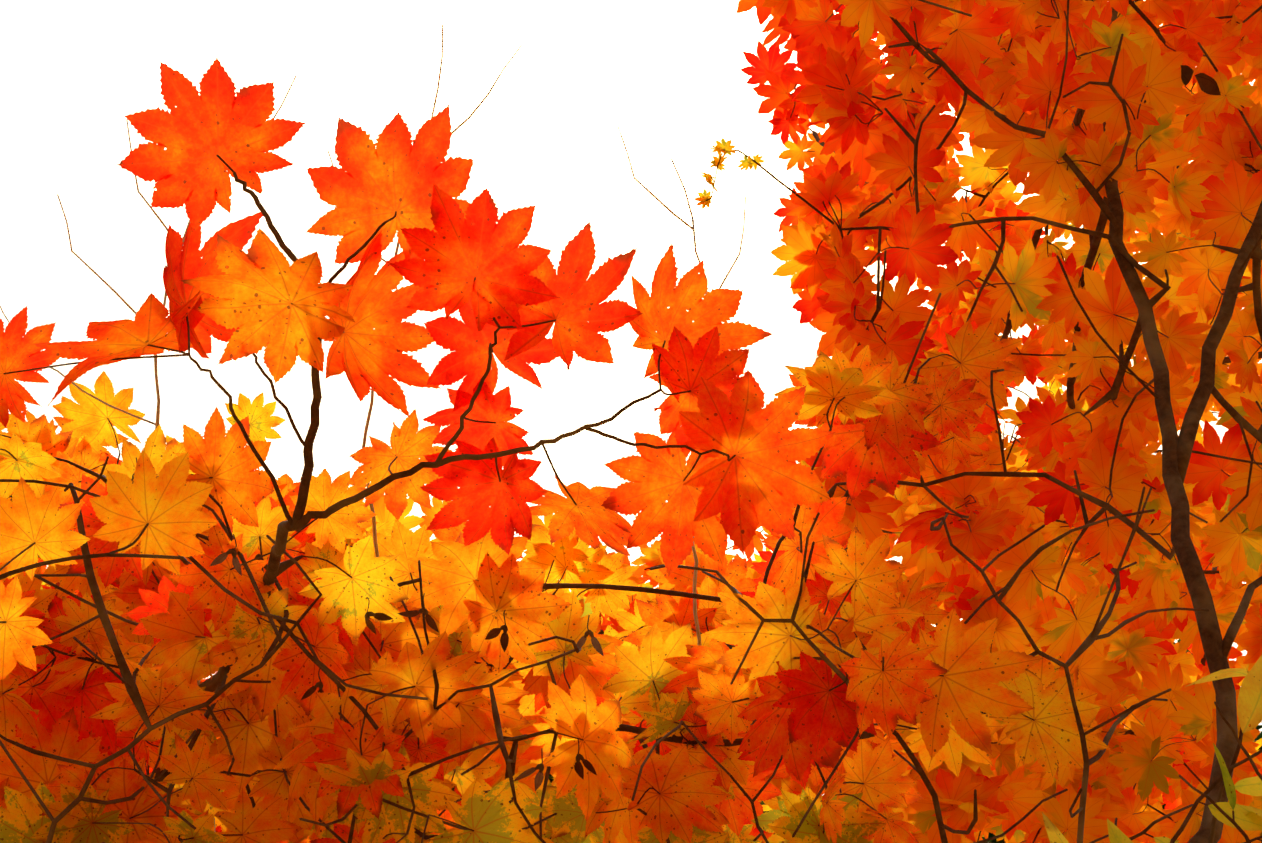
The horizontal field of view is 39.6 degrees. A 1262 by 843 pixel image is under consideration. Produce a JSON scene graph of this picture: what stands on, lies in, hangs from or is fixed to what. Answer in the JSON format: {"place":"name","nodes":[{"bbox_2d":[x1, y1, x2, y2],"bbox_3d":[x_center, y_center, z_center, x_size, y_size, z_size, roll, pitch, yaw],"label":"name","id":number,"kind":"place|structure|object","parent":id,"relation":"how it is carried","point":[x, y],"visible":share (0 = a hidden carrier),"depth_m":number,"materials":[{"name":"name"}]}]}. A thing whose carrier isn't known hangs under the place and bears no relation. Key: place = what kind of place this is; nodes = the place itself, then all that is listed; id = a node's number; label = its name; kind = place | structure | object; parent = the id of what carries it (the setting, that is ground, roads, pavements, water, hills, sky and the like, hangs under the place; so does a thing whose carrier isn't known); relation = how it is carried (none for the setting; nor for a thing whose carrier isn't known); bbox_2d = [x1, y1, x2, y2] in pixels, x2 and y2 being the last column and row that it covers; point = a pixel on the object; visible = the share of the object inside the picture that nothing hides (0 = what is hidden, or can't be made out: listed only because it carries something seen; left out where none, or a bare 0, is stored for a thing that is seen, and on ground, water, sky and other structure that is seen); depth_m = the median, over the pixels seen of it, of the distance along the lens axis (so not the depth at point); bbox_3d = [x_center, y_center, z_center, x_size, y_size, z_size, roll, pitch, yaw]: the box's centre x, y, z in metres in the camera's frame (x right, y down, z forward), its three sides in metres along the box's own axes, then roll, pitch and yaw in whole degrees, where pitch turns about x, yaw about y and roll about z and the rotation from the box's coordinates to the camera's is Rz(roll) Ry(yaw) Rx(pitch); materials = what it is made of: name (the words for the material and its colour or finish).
{"place":"outdoors","nodes":[
{"label":"outdoors","id":0,"kind":"place"},
{"bbox_2d":[0,0,1261,795],"label":"sky","id":1,"kind":"structure","parent":0,"point":[668,74],"materials":[{"name":"white"}]},
{"bbox_2d":[1042,655,1261,842],"bbox_3d":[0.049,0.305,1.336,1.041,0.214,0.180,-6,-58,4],"label":"shrub leaves","id":2,"kind":"object","parent":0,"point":[1249,711],"visible":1,"depth_m":1.31,"materials":[{"name":"yellow plant"}]},
{"label":"ground","id":3,"kind":"structure","parent":0,"visible":0},
{"bbox_2d":[0,0,1261,842],"bbox_3d":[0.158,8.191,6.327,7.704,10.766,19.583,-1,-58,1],"label":"tree branches","id":4,"kind":"object","parent":3,"relation":"on","point":[1176,450],"visible":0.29,"depth_m":1.55,"materials":[{"name":"brown wood"}]},
{"bbox_2d":[0,24,745,831],"bbox_3d":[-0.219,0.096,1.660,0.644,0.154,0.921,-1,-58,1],"label":"bare twigs","id":5,"kind":"object","parent":4,"relation":"attached to","point":[156,424],"visible":0.44,"depth_m":1.49,"materials":[{"name":"beige wood"}]},
{"bbox_2d":[0,58,834,576],"bbox_3d":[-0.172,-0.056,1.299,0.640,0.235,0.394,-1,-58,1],"label":"maple leaves","id":6,"kind":"object","parent":4,"relation":"attached to","point":[232,294],"visible":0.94,"depth_m":1.29,"materials":[{"name":"orange plant"}]},
{"bbox_2d":[0,317,1109,842],"bbox_3d":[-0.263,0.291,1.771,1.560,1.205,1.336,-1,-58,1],"label":"maple leaves","id":7,"kind":"object","parent":4,"relation":"attached to","point":[800,713],"visible":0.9,"depth_m":1.52,"materials":[{"name":"orange plant"}]},
{"bbox_2d":[40,138,1261,842],"bbox_3d":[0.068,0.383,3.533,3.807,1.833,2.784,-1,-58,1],"label":"maple leaves","id":8,"kind":"object","parent":4,"relation":"attached to","point":[1142,658],"visible":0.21,"depth_m":2.92,"materials":[{"name":"orange plant"}]},
{"bbox_2d":[131,65,1220,790],"bbox_3d":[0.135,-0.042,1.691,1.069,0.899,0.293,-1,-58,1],"label":"maple seeds","id":9,"kind":"object","parent":4,"relation":"attached to","point":[1207,85],"visible":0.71,"depth_m":1.45,"materials":[{"name":"brown plant"}]},
{"bbox_2d":[452,639,1261,842],"bbox_3d":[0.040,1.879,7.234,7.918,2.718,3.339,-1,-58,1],"label":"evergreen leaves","id":10,"kind":"object","parent":4,"relation":"attached to","point":[1258,727],"depth_m":6.84,"materials":[{"name":"green plant"}]},
{"bbox_2d":[736,0,1261,662],"bbox_3d":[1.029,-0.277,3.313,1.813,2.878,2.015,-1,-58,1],"label":"maple leaves","id":11,"kind":"object","parent":4,"relation":"attached to","point":[1216,188],"visible":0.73,"depth_m":2.15,"materials":[{"name":"orange plant"}]}
]}

